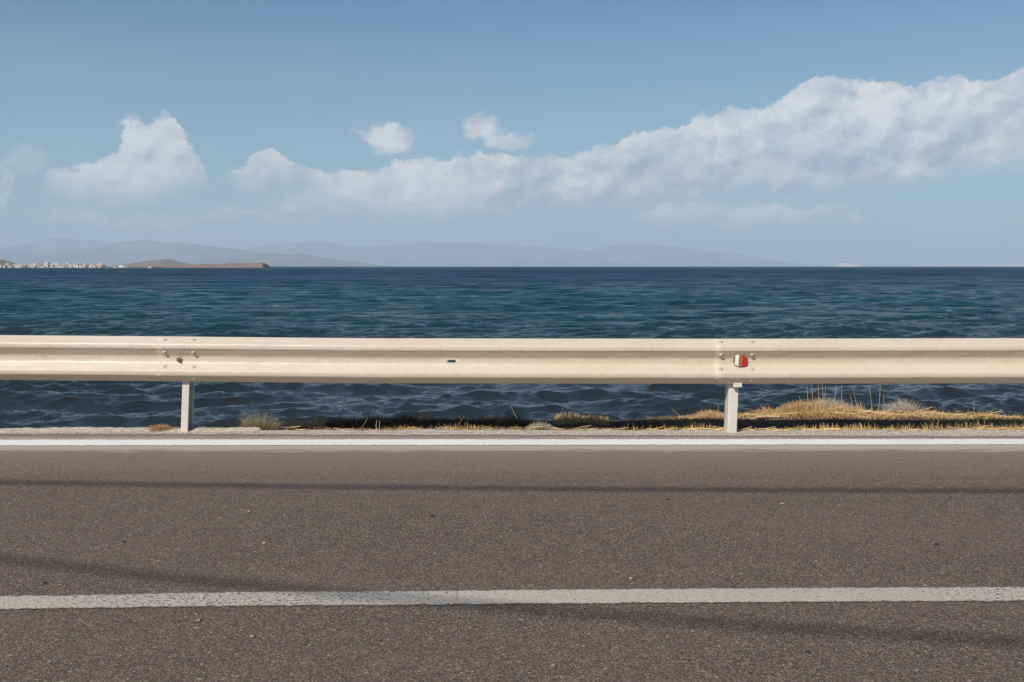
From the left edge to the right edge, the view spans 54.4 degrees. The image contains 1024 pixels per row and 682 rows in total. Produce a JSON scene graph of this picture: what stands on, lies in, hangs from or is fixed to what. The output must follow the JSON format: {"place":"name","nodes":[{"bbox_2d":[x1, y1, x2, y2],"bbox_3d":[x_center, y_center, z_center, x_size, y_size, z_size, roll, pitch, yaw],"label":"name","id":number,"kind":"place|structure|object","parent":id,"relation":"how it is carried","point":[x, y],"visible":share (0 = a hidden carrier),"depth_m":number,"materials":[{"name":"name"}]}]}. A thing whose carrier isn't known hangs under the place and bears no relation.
{"place":"outdoors","nodes":[
{"label":"outdoors","id":0,"kind":"place"},
{"bbox_2d":[0,260,19,264],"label":"hill","id":1,"kind":"structure","parent":0,"point":[3,262],"depth_m":1877.97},
{"bbox_2d":[0,238,117,252],"bbox_3d":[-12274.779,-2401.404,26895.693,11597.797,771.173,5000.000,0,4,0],"label":"hills","id":2,"kind":"structure","parent":0,"point":[57,245],"depth_m":26051.29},
{"bbox_2d":[2,265,161,267],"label":"shore","id":3,"kind":"structure","parent":0,"point":[87,267],"depth_m":1515.62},
{"bbox_2d":[0,240,255,265],"bbox_3d":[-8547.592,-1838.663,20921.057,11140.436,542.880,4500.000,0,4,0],"label":"hills","id":4,"kind":"structure","parent":0,"point":[121,253],"depth_m":19961.45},
{"bbox_2d":[107,259,192,266],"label":"hill","id":5,"kind":"structure","parent":0,"point":[172,262],"depth_m":5007.22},
{"bbox_2d":[128,263,270,267],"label":"headland","id":6,"kind":"structure","parent":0,"point":[247,265],"depth_m":1711.42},
{"bbox_2d":[185,253,383,265],"bbox_3d":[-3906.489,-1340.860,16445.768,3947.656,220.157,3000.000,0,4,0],"label":"hills","id":7,"kind":"structure","parent":0,"point":[289,260],"depth_m":15719.84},
{"bbox_2d":[239,241,663,265],"bbox_3d":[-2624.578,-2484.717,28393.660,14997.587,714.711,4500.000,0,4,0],"label":"hills","id":8,"kind":"structure","parent":0,"point":[421,253],"depth_m":27124.74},
{"bbox_2d":[0,434,1023,681],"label":"road","id":9,"kind":"structure","parent":0,"point":[322,518],"depth_m":4.01,"materials":[{"name":"grey asphalt"}]},
{"bbox_2d":[0,586,1023,609],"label":"line","id":10,"kind":"object","parent":9,"relation":"on","point":[287,598],"visible":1,"depth_m":3.48,"materials":[{"name":"paint"}]},
{"bbox_2d":[0,438,1023,445],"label":"edge line","id":11,"kind":"object","parent":9,"relation":"on","point":[98,442],"visible":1,"depth_m":6.53,"materials":[{"name":"paint"}]},
{"bbox_2d":[0,266,1023,428],"bbox_3d":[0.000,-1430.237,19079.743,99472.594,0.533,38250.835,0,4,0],"label":"sea","id":12,"kind":"structure","parent":0,"point":[672,302],"depth_m":44.00,"materials":[{"name":"liquid"}]},
{"bbox_2d":[0,413,1023,435],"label":"bank","id":13,"kind":"structure","parent":0,"point":[423,430],"depth_m":7.06,"materials":[{"name":"soil"}]},
{"bbox_2d":[146,424,173,431],"bbox_3d":[-2.494,0.619,7.054,0.206,0.071,0.132,0,4,0],"label":"dry cushion","id":14,"kind":"object","parent":13,"relation":"on","point":[161,428],"visible":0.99,"depth_m":7.05,"materials":[{"name":"beige plant"}]},
{"bbox_2d":[238,409,287,429],"bbox_3d":[-1.819,0.582,7.178,0.408,0.188,0.337,0,4,0],"label":"grass tuft","id":15,"kind":"object","parent":13,"relation":"on","point":[264,425],"visible":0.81,"depth_m":7.16,"materials":[{"name":"plant"}]},
{"bbox_2d":[310,426,334,429],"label":"dry weed","id":16,"kind":"object","parent":13,"relation":"on","point":[322,428],"visible":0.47,"depth_m":7.17,"materials":[{"name":"beige plant"}]},
{"bbox_2d":[320,416,360,429],"bbox_3d":[-1.280,0.642,7.490,0.326,0.159,0.328,0,4,0],"label":"dark shrub","id":17,"kind":"object","parent":13,"relation":"on","point":[340,422],"visible":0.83,"depth_m":7.46,"materials":[{"name":"black plant"}]},
{"bbox_2d":[338,415,378,426],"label":"dark shrub","id":18,"kind":"object","parent":13,"relation":"on","point":[364,418],"visible":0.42,"depth_m":7.51,"materials":[{"name":"black plant"}]},
{"bbox_2d":[355,413,397,428],"bbox_3d":[-1.019,0.599,7.481,0.354,0.114,0.360,0,4,0],"label":"dark shrub","id":19,"kind":"object","parent":13,"relation":"on","point":[372,422],"visible":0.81,"depth_m":7.44,"materials":[{"name":"black plant"}]},
{"bbox_2d":[385,413,422,428],"bbox_3d":[-0.807,0.598,7.429,0.332,0.131,0.319,0,4,0],"label":"dark shrub","id":20,"kind":"object","parent":13,"relation":"on","point":[403,421],"visible":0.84,"depth_m":7.40,"materials":[{"name":"black plant"}]},
{"bbox_2d":[407,416,438,426],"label":"dark shrub","id":21,"kind":"object","parent":13,"relation":"on","point":[423,419],"visible":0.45,"depth_m":7.56,"materials":[{"name":"black plant"}]},
{"bbox_2d":[421,417,453,428],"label":"dark shrub","id":22,"kind":"object","parent":13,"relation":"on","point":[435,420],"visible":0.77,"depth_m":7.46,"materials":[{"name":"black plant"}]},
{"bbox_2d":[438,415,475,427],"bbox_3d":[-0.423,0.642,7.571,0.368,0.157,0.372,0,4,0],"label":"dark shrub","id":23,"kind":"object","parent":13,"relation":"on","point":[458,418],"visible":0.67,"depth_m":7.55,"materials":[{"name":"black plant"}]},
{"bbox_2d":[458,416,493,428],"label":"dark shrub","id":24,"kind":"object","parent":13,"relation":"on","point":[471,422],"visible":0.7,"depth_m":7.48,"materials":[{"name":"black plant"}]},
{"bbox_2d":[476,413,512,426],"bbox_3d":[-0.117,0.600,7.565,0.336,0.097,0.342,0,4,0],"label":"dark shrub","id":25,"kind":"object","parent":13,"relation":"on","point":[493,419],"visible":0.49,"depth_m":7.58,"materials":[{"name":"black plant"}]},
{"bbox_2d":[0,335,1023,432],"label":"guardrail","id":26,"kind":"object","parent":13,"relation":"on","point":[733,365],"visible":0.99,"depth_m":6.92,"materials":[{"name":"metal"}]},
{"bbox_2d":[492,415,532,428],"bbox_3d":[0.004,0.605,7.441,0.329,0.119,0.330,0,4,0],"label":"dark shrub","id":27,"kind":"object","parent":13,"relation":"on","point":[515,421],"visible":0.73,"depth_m":7.42,"materials":[{"name":"black plant"}]},
{"bbox_2d":[525,421,555,429],"bbox_3d":[0.203,0.625,7.202,0.252,0.100,0.180,0,4,0],"label":"dry cushion","id":28,"kind":"object","parent":13,"relation":"on","point":[541,424],"visible":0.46,"depth_m":7.17,"materials":[{"name":"beige plant"}]},
{"bbox_2d":[128,398,1023,430],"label":"dry straw","id":29,"kind":"object","parent":13,"relation":"on","point":[816,412],"visible":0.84,"depth_m":7.61,"materials":[{"name":"beige plant"}]},
{"bbox_2d":[563,421,606,429],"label":"dark shrub","id":30,"kind":"object","parent":13,"relation":"on","point":[592,425],"visible":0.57,"depth_m":7.40,"materials":[{"name":"black plant"}]},
{"bbox_2d":[604,419,648,429],"bbox_3d":[0.855,0.624,7.448,0.356,0.081,0.350,0,4,0],"label":"dark shrub","id":31,"kind":"object","parent":13,"relation":"on","point":[613,425],"visible":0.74,"depth_m":7.45,"materials":[{"name":"black plant"}]},
{"bbox_2d":[647,420,683,429],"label":"dark shrub","id":32,"kind":"object","parent":13,"relation":"on","point":[658,424],"visible":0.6,"depth_m":7.40,"materials":[{"name":"black plant"}]},
{"bbox_2d":[776,399,822,413],"bbox_3d":[2.288,0.529,7.944,0.380,0.147,0.304,0,4,0],"label":"dry cushion","id":33,"kind":"object","parent":13,"relation":"on","point":[799,406],"visible":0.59,"depth_m":7.90,"materials":[{"name":"plant"}]},
{"bbox_2d":[798,397,854,411],"bbox_3d":[2.517,0.524,7.976,0.569,0.169,0.430,0,4,0],"label":"dry cushion","id":34,"kind":"object","parent":13,"relation":"on","point":[828,400],"visible":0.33,"depth_m":7.94,"materials":[{"name":"beige plant"}]},
{"bbox_2d":[880,397,927,414],"bbox_3d":[3.162,0.531,7.985,0.402,0.174,0.338,0,4,0],"label":"dry cushion","id":35,"kind":"object","parent":13,"relation":"on","point":[906,407],"visible":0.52,"depth_m":7.96,"materials":[{"name":"beige plant"}]},
{"bbox_2d":[976,423,1014,429],"bbox_3d":[3.592,0.633,7.318,0.394,0.079,0.304,0,4,0],"label":"dry cushion","id":36,"kind":"object","parent":13,"relation":"on","point":[996,425],"visible":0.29,"depth_m":7.37,"materials":[{"name":"beige plant"}]},
{"bbox_2d":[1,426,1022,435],"bbox_3d":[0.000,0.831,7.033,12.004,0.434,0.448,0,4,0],"label":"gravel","id":37,"kind":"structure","parent":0,"point":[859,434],"depth_m":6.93,"materials":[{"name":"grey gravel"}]},
{"bbox_2d":[0,0,1023,265],"label":"sky","id":38,"kind":"structure","parent":0,"point":[804,132],"materials":[{"name":"blue"}]},
{"bbox_2d":[587,245,813,265],"bbox_3d":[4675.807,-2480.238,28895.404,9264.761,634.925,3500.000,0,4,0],"label":"hills","id":39,"kind":"structure","parent":0,"point":[660,255],"depth_m":27939.99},
{"bbox_2d":[834,263,868,266],"bbox_3d":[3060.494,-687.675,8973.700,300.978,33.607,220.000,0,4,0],"label":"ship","id":40,"kind":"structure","parent":0,"point":[847,265],"depth_m":8899.38},
{"bbox_2d":[923,265,969,265],"bbox_3d":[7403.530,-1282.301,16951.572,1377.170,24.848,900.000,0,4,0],"label":"island","id":41,"kind":"structure","parent":0,"point":[946,265],"depth_m":16778.84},
{"bbox_2d":[979,263,1023,265],"bbox_3d":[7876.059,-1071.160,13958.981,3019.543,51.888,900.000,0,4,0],"label":"island","id":42,"kind":"structure","parent":0,"point":[1017,264],"depth_m":13772.77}
]}

